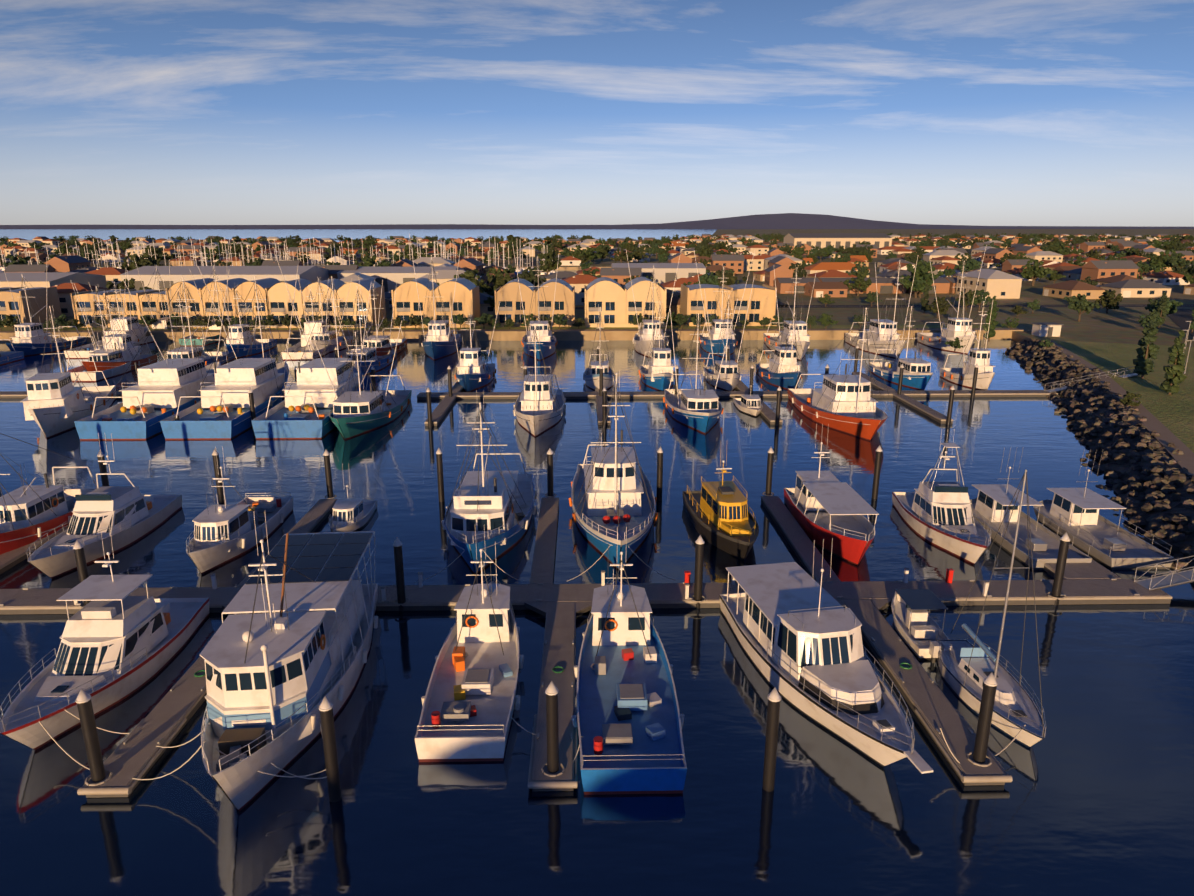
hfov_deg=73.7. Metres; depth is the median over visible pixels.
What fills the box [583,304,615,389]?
boat
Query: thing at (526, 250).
house
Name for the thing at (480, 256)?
house
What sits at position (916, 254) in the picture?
tree
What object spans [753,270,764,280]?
house
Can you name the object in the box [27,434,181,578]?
cruiser boat
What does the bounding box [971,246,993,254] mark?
house
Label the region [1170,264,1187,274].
tree
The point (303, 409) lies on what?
tuna boat
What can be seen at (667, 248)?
tree
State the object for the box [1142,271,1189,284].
house
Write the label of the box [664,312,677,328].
hedge tree
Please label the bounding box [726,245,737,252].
tree
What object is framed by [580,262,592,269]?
tree
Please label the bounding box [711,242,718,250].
tree
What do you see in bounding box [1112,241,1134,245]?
house
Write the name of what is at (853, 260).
house
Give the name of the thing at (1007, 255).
tree
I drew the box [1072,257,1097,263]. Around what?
house
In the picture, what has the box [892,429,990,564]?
cruiser boat
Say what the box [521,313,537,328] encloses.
hedge tree
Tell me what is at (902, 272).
house
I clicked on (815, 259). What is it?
tree
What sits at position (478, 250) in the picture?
tree
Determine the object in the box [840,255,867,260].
house
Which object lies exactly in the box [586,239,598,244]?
house
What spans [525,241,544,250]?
house
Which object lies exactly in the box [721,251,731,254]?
tree
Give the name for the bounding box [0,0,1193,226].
sky
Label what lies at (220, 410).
tuna boat
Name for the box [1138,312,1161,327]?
park tree
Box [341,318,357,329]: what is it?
hedge tree
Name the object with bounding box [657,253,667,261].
tree
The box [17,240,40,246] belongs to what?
house
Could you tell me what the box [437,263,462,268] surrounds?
house
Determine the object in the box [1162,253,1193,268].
tree
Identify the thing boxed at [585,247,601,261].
tree
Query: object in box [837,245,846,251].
tree
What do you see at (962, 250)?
house
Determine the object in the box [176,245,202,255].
house
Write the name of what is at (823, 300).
park tree
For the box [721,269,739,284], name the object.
tree
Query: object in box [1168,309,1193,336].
bank road
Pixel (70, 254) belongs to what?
house
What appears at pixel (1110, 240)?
house
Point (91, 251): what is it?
tree
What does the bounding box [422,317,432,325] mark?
hedge tree
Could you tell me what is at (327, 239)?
house
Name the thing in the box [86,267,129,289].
house
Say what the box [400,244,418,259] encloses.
tree
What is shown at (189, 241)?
house
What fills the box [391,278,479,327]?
townhouse
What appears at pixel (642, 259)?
house
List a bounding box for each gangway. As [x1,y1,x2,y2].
[1044,366,1139,391]
[1134,555,1193,589]
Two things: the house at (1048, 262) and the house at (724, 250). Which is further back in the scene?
the house at (724, 250)
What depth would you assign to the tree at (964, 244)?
842.08 m
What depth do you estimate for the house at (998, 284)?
259.43 m
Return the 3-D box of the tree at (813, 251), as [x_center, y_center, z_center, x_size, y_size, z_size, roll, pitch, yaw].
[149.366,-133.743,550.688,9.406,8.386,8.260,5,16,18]
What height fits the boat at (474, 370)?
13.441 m
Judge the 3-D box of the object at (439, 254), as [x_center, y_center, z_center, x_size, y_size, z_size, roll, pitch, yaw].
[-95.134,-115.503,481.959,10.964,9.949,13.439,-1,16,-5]
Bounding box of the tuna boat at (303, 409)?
[251,255,370,438]
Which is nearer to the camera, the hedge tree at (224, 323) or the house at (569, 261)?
the hedge tree at (224, 323)
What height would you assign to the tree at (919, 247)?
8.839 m
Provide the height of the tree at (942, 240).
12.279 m
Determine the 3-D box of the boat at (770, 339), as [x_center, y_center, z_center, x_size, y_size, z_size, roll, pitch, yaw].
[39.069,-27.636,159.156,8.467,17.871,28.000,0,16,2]
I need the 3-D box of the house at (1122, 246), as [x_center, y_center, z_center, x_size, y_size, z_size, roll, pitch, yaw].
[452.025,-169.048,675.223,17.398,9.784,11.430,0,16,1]
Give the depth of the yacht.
41.27 m
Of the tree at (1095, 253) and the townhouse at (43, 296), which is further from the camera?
the tree at (1095, 253)
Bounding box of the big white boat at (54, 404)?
[20,305,115,437]
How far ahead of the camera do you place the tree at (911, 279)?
271.93 m
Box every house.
[0,244,19,253]
[4,246,28,255]
[4,264,55,271]
[9,238,25,242]
[16,248,46,254]
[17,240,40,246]
[17,253,50,261]
[32,237,46,241]
[41,239,59,244]
[41,245,57,253]
[45,255,90,271]
[52,283,111,315]
[62,253,76,255]
[70,267,99,272]
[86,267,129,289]
[97,250,121,253]
[98,242,112,249]
[102,253,128,261]
[105,248,126,252]
[127,246,146,256]
[131,241,148,246]
[142,239,155,242]
[143,243,170,248]
[161,248,173,255]
[163,239,180,244]
[169,256,206,265]
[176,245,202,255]
[181,240,199,243]
[187,252,207,257]
[203,245,221,254]
[203,255,223,261]
[219,256,251,265]
[220,239,232,243]
[235,242,251,248]
[240,253,260,261]
[252,241,271,249]
[253,250,278,254]
[257,254,278,260]
[261,260,303,265]
[267,237,281,241]
[267,249,283,254]
[269,256,305,264]
[287,247,315,256]
[303,250,326,263]
[310,265,358,278]
[314,238,323,242]
[316,243,329,248]
[322,238,334,241]
[326,255,352,264]
[340,250,360,257]
[340,273,375,282]
[349,248,366,250]
[375,252,391,261]
[379,246,402,257]
[385,291,391,307]
[385,299,390,312]
[388,239,402,243]
[388,259,417,266]
[398,245,418,251]
[408,242,422,247]
[412,257,454,266]
[417,239,433,242]
[417,243,427,247]
[420,270,481,284]
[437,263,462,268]
[445,242,460,253]
[449,255,464,262]
[454,238,464,242]
[454,258,483,274]
[464,251,488,261]
[465,237,475,242]
[471,240,481,246]
[478,244,494,250]
[479,275,486,283]
[479,292,494,314]
[483,252,500,259]
[483,265,504,272]
[484,273,515,285]
[499,241,506,248]
[522,246,534,256]
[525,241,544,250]
[542,271,579,280]
[560,256,580,265]
[562,275,597,304]
[567,239,580,243]
[567,244,589,252]
[576,267,600,276]
[579,241,591,245]
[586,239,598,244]
[600,268,641,285]
[608,248,624,254]
[630,254,650,261]
[659,243,675,249]
[660,278,695,293]
[665,250,682,257]
[666,289,680,296]
[666,292,679,316]
[668,253,692,262]
[672,243,688,248]
[676,246,685,251]
[681,248,696,254]
[687,252,699,257]
[688,274,707,281]
[691,256,710,266]
[706,265,733,275]
[710,255,744,273]
[713,249,731,254]
[727,236,736,239]
[728,244,747,253]
[743,255,763,270]
[745,245,768,255]
[749,238,762,242]
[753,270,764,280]
[764,254,802,269]
[764,264,792,285]
[767,248,783,255]
[768,256,796,271]
[776,243,793,252]
[795,244,810,254]
[801,262,869,277]
[803,258,813,263]
[803,282,848,296]
[807,270,856,277]
[817,251,839,257]
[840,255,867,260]
[848,258,868,266]
[851,245,877,257]
[876,270,910,276]
[877,258,904,266]
[879,262,900,272]
[882,259,915,264]
[886,263,914,271]
[891,248,915,253]
[892,242,904,245]
[905,239,920,244]
[905,246,922,249]
[922,250,967,261]
[928,263,965,276]
[930,256,960,264]
[938,248,967,252]
[952,269,978,276]
[953,243,970,248]
[955,269,1023,298]
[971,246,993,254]
[971,252,981,260]
[973,243,989,248]
[980,258,1001,267]
[981,248,1013,260]
[984,241,1003,242]
[1002,259,1035,271]
[1003,268,1038,280]
[1009,238,1017,243]
[1011,244,1028,252]
[1013,246,1041,257]
[1023,251,1062,262]
[1038,260,1058,266]
[1040,262,1077,269]
[1042,280,1105,298]
[1052,266,1080,274]
[1062,254,1085,260]
[1062,268,1081,279]
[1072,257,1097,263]
[1080,242,1105,252]
[1080,260,1139,280]
[1084,249,1112,256]
[1089,248,1111,250]
[1094,275,1136,286]
[1098,252,1126,258]
[1098,279,1171,297]
[1106,239,1124,247]
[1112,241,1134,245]
[1118,243,1142,249]
[1120,236,1130,240]
[1121,255,1145,258]
[1127,257,1149,263]
[1130,245,1154,252]
[1133,239,1149,242]
[1138,267,1153,276]
[1139,248,1164,255]
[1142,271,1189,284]
[1143,261,1172,270]
[1164,251,1193,260]
[1183,284,1193,294]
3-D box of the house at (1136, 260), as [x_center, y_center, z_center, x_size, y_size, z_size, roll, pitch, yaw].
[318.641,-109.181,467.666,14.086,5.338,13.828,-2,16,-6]
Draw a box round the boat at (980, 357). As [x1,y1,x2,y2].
[940,287,994,389]
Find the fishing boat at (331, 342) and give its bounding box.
[298,277,353,351]
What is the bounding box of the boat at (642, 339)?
[626,251,680,357]
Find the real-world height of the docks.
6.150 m
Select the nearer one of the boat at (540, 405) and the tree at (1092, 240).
the boat at (540, 405)
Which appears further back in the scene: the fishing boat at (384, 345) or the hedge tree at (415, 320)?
the hedge tree at (415, 320)
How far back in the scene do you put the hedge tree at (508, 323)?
180.88 m
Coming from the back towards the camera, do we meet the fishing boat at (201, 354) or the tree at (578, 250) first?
the tree at (578, 250)
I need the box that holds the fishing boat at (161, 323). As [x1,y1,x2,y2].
[134,259,173,344]
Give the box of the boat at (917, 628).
[891,589,951,662]
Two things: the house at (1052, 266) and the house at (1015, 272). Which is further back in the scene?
the house at (1052, 266)
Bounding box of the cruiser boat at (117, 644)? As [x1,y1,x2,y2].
[0,523,208,749]
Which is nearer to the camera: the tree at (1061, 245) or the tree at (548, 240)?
the tree at (1061, 245)
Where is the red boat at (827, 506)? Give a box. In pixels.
[784,424,878,564]
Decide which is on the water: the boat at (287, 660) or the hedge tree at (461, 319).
the boat at (287, 660)
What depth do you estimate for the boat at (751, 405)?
107.39 m
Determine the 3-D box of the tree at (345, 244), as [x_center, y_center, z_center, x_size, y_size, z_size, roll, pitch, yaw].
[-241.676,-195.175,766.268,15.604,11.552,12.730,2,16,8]
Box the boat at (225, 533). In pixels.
[186,446,292,573]
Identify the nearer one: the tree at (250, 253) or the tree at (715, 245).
the tree at (250, 253)
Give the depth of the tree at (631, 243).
699.44 m
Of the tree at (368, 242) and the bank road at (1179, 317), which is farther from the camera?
the tree at (368, 242)
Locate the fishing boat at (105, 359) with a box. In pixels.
[71,275,156,372]
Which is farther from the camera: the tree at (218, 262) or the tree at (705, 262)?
the tree at (705, 262)
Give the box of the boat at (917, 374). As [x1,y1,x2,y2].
[868,306,932,389]
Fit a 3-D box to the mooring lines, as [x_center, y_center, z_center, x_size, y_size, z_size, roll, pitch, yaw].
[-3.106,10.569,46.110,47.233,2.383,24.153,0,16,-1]
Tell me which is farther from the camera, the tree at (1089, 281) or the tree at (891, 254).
the tree at (891, 254)
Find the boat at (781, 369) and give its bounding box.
[756,312,807,388]
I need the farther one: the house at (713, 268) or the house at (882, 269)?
the house at (882, 269)
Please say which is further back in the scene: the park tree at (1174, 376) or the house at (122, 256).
the house at (122, 256)
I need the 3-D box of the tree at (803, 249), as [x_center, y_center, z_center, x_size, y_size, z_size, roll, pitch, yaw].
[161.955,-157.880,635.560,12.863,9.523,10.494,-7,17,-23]
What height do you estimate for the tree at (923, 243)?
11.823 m
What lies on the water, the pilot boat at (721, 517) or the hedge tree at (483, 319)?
the pilot boat at (721, 517)
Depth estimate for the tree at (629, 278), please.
269.33 m
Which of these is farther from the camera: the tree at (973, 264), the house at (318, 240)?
the house at (318, 240)
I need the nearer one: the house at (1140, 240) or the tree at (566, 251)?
the tree at (566, 251)
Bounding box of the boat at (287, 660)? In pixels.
[200,515,377,810]
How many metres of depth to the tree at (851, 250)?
574.98 m
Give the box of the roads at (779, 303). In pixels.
[102,258,1193,309]
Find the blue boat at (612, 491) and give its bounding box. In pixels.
[569,373,657,568]
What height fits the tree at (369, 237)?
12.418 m
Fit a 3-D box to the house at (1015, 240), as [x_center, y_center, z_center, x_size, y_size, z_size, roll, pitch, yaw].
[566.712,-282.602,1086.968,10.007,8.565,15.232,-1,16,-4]
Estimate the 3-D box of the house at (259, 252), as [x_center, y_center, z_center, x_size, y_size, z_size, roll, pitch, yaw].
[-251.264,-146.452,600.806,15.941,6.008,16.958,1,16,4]
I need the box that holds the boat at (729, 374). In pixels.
[703,276,754,390]
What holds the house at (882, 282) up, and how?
on the ground
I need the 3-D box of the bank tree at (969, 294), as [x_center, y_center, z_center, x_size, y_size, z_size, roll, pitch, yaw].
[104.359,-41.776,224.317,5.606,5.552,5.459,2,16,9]
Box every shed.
[0,272,106,287]
[120,266,328,289]
[337,266,462,291]
[611,263,705,284]
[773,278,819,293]
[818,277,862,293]
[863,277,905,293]
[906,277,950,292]
[946,277,956,292]
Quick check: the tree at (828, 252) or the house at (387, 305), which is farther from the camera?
the tree at (828, 252)
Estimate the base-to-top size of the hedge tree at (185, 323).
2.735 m
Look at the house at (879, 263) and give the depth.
457.56 m
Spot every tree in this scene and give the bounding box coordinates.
[1,315,21,330]
[3,254,30,266]
[32,245,49,253]
[42,320,56,330]
[53,314,68,329]
[54,244,72,254]
[65,239,78,245]
[67,319,83,329]
[77,246,100,265]
[92,238,106,250]
[94,316,106,329]
[106,278,143,290]
[109,243,119,251]
[118,255,144,270]
[119,241,132,250]
[129,252,163,266]
[138,315,157,329]
[140,258,162,265]
[142,246,164,259]
[163,254,172,259]
[168,313,186,329]
[183,318,197,329]
[192,316,211,329]
[202,249,219,263]
[213,242,230,257]
[213,316,230,329]
[216,260,231,265]
[226,316,245,325]
[229,247,246,256]
[231,242,249,252]
[240,251,258,262]
[245,258,268,265]
[248,319,259,329]
[255,245,264,250]
[260,314,278,328]
[280,314,294,329]
[290,251,309,264]
[292,235,301,241]
[298,318,305,327]
[304,239,316,243]
[309,315,323,320]
[324,253,332,259]
[325,244,337,252]
[325,261,340,264]
[330,248,341,254]
[330,316,347,324]
[335,235,342,240]
[338,239,354,247]
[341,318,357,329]
[343,250,353,257]
[352,238,363,245]
[355,256,379,266]
[358,253,371,260]
[361,239,375,249]
[364,250,377,257]
[365,235,373,240]
[375,259,390,266]
[379,248,392,253]
[379,318,389,328]
[390,251,401,261]
[390,317,407,327]
[391,239,405,246]
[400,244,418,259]
[409,314,421,328]
[413,248,432,259]
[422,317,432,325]
[427,240,436,247]
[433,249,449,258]
[445,238,456,243]
[450,314,466,328]
[454,269,489,291]
[457,247,470,256]
[463,240,472,246]
[471,246,486,252]
[474,313,492,328]
[481,257,492,265]
[484,287,496,307]
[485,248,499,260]
[485,273,510,295]
[486,268,510,282]
[488,318,500,329]
[494,245,502,251]
[501,246,523,262]
[504,319,514,328]
[505,241,521,250]
[507,264,515,272]
[511,269,541,285]
[515,270,546,285]
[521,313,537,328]
[534,251,561,274]
[539,316,551,322]
[541,241,551,247]
[544,238,551,243]
[545,247,553,254]
[550,247,558,253]
[553,242,562,248]
[553,314,567,328]
[559,247,572,256]
[567,245,592,257]
[572,318,584,328]
[579,255,588,262]
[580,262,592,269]
[582,268,600,277]
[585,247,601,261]
[595,238,607,244]
[596,248,609,260]
[609,247,632,262]
[618,239,627,246]
[623,250,633,261]
[625,275,638,284]
[626,241,637,249]
[628,313,648,325]
[631,247,649,262]
[636,245,647,252]
[645,243,652,255]
[648,242,663,258]
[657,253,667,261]
[663,244,672,250]
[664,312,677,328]
[674,313,690,328]
[685,240,696,248]
[691,314,703,325]
[694,243,707,250]
[695,245,712,256]
[696,258,710,266]
[698,269,718,285]
[701,240,712,248]
[707,315,718,323]
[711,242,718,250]
[713,270,746,285]
[716,241,730,249]
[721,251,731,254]
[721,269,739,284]
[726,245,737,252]
[739,318,748,325]
[743,239,755,244]
[756,317,770,328]
[769,315,783,328]
[777,243,790,251]
[786,315,800,320]
[788,262,806,277]
[789,247,804,255]
[795,245,809,252]
[795,255,806,264]
[804,315,816,328]
[806,249,818,256]
[807,254,818,262]
[814,248,826,260]
[816,313,838,328]
[818,294,835,306]
[819,247,830,258]
[827,245,838,251]
[830,251,850,261]
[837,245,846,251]
[840,269,871,295]
[845,264,869,275]
[846,244,861,253]
[853,313,868,327]
[854,247,871,254]
[859,241,870,244]
[859,251,870,256]
[862,245,875,254]
[864,291,881,306]
[867,255,872,261]
[885,251,896,259]
[898,261,943,297]
[904,255,918,263]
[905,253,920,260]
[910,272,929,294]
[912,246,926,253]
[912,248,924,257]
[912,274,932,297]
[914,240,927,245]
[920,283,928,313]
[926,296,952,317]
[927,238,934,245]
[937,237,947,245]
[944,266,955,276]
[944,337,965,350]
[954,253,970,261]
[954,258,981,272]
[956,290,977,309]
[957,259,971,265]
[960,241,968,247]
[967,289,991,309]
[983,242,998,247]
[983,296,998,341]
[993,257,1014,267]
[999,317,1018,329]
[1000,253,1016,263]
[1010,305,1027,316]
[1016,252,1030,258]
[1020,259,1053,285]
[1027,299,1039,312]
[1032,236,1040,241]
[1038,339,1053,348]
[1039,241,1055,250]
[1040,244,1053,251]
[1044,235,1053,239]
[1045,270,1065,283]
[1055,242,1067,250]
[1061,245,1083,254]
[1064,294,1100,320]
[1067,256,1085,265]
[1071,238,1081,244]
[1076,276,1097,285]
[1085,249,1101,258]
[1086,238,1096,241]
[1094,290,1122,312]
[1099,255,1117,259]
[1110,245,1119,251]
[1114,251,1125,257]
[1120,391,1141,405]
[1123,247,1138,255]
[1131,250,1146,255]
[1132,309,1159,378]
[1135,261,1156,276]
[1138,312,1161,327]
[1142,252,1155,257]
[1145,297,1183,314]
[1146,255,1165,267]
[1146,259,1165,271]
[1147,296,1170,304]
[1150,249,1178,271]
[1152,240,1167,248]
[1157,292,1167,327]
[1159,330,1186,394]
[1162,245,1172,249]
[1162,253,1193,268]
[1167,240,1176,246]
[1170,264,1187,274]
[1173,241,1187,250]
[1182,266,1193,283]
[1185,262,1193,276]
[1189,310,1193,331]
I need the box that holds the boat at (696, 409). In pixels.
[663,299,737,433]
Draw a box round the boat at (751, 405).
[733,372,762,416]
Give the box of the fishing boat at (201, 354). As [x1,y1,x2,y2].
[162,277,233,365]
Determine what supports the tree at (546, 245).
on the ground
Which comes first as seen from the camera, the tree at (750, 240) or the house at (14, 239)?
the tree at (750, 240)
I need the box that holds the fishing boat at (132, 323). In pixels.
[64,270,147,358]
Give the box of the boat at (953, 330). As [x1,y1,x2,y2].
[917,245,986,353]
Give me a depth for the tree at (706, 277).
267.53 m
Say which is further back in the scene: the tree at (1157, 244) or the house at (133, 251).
the tree at (1157, 244)
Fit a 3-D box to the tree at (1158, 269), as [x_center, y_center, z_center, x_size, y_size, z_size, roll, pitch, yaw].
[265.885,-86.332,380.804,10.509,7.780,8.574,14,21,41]
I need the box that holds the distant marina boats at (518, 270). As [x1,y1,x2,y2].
[0,237,554,274]
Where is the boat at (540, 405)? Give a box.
[512,320,565,436]
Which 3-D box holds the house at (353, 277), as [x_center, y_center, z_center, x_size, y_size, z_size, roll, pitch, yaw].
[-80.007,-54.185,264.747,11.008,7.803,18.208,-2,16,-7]
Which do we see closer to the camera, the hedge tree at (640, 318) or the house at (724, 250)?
the hedge tree at (640, 318)
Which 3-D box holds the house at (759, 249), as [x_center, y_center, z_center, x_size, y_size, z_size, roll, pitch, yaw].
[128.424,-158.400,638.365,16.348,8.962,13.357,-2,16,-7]
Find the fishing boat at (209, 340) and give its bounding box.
[179,252,233,345]
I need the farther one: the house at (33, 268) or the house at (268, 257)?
the house at (268, 257)
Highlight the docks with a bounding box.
[0,345,1171,801]
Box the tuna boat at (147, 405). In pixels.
[74,273,228,439]
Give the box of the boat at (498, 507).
[441,390,536,573]
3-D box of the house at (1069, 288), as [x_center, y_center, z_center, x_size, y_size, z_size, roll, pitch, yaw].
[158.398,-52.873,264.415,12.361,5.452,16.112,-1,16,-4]
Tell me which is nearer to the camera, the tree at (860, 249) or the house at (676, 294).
the house at (676, 294)
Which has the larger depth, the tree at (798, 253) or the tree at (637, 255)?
the tree at (798, 253)
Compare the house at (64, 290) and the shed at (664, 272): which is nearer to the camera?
the house at (64, 290)
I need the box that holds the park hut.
[1031,322,1063,336]
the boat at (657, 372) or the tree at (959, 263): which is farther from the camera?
the tree at (959, 263)
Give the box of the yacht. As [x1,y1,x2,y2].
[934,470,1045,747]
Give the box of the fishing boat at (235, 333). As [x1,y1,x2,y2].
[218,279,276,358]
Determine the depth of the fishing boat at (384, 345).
153.58 m
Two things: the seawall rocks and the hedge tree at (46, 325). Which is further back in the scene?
the hedge tree at (46, 325)
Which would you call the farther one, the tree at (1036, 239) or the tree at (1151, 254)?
the tree at (1036, 239)
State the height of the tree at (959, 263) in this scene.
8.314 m
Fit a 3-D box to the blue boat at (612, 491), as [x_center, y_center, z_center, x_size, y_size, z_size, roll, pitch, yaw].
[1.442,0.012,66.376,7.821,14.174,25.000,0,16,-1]
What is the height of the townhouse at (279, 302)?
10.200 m
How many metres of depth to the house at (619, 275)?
286.26 m
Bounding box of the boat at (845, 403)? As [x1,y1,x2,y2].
[788,308,893,440]
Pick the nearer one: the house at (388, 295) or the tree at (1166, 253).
the house at (388, 295)
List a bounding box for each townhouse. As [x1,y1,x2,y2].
[0,287,61,326]
[68,289,168,327]
[166,278,279,327]
[265,278,385,327]
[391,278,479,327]
[495,278,574,326]
[584,277,666,326]
[680,284,776,325]
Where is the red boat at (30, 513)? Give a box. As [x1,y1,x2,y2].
[0,433,96,554]
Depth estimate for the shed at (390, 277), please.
279.68 m
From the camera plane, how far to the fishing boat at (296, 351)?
158.48 m
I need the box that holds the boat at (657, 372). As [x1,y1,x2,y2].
[638,301,674,390]
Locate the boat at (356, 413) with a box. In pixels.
[304,315,411,439]
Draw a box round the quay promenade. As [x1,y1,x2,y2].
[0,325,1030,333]
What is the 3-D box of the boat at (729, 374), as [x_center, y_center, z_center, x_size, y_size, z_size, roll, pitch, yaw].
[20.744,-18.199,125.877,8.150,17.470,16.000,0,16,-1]
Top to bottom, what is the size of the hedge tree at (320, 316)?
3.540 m
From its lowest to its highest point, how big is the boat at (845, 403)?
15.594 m
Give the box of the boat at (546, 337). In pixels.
[512,242,558,360]
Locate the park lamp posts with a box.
[1183,321,1193,373]
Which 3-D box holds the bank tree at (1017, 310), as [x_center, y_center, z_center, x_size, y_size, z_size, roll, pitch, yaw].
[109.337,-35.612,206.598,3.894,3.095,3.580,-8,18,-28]
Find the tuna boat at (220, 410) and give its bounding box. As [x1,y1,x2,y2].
[160,267,297,439]
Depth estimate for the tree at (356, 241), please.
827.96 m
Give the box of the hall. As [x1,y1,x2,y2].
[783,233,891,248]
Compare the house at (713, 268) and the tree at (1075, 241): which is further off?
the tree at (1075, 241)
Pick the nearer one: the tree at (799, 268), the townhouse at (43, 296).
the townhouse at (43, 296)
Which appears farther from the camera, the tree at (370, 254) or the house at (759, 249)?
the house at (759, 249)
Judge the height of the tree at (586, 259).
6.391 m
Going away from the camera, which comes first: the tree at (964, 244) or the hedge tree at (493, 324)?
the hedge tree at (493, 324)
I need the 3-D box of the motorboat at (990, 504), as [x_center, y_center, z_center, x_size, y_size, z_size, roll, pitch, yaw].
[34.016,3.993,64.012,4.600,7.367,13.000,0,16,-1]
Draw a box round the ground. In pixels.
[0,229,1193,458]
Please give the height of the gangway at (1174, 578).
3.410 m
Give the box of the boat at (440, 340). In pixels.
[409,235,461,359]
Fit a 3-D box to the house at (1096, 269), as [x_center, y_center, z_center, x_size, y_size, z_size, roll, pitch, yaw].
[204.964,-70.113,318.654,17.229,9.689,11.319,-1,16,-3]
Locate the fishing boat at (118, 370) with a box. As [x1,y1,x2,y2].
[66,284,140,381]
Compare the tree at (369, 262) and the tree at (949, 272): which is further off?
the tree at (949, 272)
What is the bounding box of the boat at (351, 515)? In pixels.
[329,464,376,531]
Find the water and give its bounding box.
[0,229,1193,895]
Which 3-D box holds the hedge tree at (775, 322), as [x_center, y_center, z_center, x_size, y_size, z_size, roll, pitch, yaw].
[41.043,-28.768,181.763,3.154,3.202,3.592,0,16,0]
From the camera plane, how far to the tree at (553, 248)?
602.05 m
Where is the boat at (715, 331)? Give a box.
[694,251,754,357]
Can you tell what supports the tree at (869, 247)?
on the ground
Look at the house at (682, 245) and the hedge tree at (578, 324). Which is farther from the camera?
the house at (682, 245)
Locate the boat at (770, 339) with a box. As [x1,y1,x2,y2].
[763,268,816,360]
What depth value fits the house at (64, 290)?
207.47 m
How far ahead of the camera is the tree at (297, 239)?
1066.87 m
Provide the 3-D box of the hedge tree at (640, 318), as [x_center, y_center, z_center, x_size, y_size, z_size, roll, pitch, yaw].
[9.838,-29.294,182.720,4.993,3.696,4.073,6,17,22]
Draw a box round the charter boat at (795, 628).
[719,538,932,773]
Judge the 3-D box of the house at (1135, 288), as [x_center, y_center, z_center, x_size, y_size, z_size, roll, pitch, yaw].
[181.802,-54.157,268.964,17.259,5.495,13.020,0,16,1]
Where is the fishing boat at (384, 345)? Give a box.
[358,277,406,355]
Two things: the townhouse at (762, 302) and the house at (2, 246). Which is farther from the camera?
the house at (2, 246)
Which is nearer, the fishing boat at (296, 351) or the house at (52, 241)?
the fishing boat at (296, 351)
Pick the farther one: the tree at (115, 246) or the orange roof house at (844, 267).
the tree at (115, 246)
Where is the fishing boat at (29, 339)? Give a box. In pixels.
[4,271,86,355]
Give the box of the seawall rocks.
[1005,339,1193,570]
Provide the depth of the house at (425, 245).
755.89 m
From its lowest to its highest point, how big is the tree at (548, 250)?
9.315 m
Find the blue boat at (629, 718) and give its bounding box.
[571,527,686,794]
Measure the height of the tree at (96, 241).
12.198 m
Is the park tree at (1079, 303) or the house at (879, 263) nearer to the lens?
the park tree at (1079, 303)
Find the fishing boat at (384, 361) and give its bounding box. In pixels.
[329,280,396,375]
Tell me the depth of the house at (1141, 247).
609.44 m
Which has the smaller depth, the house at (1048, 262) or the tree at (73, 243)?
the house at (1048, 262)
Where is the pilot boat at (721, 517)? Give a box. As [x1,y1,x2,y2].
[682,453,758,559]
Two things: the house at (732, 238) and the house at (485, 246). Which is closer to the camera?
the house at (485, 246)
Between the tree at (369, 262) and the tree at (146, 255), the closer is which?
the tree at (369, 262)
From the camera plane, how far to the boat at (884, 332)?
157.42 m
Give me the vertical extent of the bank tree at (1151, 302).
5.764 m
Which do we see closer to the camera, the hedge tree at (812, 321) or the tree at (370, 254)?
the hedge tree at (812, 321)
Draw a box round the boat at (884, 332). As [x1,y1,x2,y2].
[845,257,917,358]
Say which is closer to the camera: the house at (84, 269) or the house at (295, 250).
the house at (84, 269)
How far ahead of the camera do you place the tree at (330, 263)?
373.99 m
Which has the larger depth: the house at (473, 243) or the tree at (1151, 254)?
the house at (473, 243)
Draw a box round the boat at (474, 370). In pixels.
[450,303,499,391]
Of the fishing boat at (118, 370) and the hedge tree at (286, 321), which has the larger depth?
the hedge tree at (286, 321)
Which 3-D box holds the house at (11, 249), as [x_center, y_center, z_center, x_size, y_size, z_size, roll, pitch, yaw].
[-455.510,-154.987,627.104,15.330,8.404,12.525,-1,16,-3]
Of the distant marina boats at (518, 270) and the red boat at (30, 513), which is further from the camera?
the distant marina boats at (518, 270)
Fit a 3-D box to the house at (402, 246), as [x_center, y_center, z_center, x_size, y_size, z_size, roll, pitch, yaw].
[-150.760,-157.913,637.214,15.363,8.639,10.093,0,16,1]
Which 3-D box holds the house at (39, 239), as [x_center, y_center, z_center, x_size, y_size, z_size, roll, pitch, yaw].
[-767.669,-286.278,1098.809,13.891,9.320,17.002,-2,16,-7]
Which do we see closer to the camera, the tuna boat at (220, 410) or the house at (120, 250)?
the tuna boat at (220, 410)
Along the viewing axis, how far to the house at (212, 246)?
657.12 m
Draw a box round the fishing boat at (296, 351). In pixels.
[281,284,328,359]
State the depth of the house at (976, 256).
553.16 m
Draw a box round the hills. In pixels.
[0,213,1193,228]
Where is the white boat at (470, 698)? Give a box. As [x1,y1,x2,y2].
[415,531,523,761]
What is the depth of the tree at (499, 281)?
235.52 m
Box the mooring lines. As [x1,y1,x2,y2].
[35,535,1025,779]

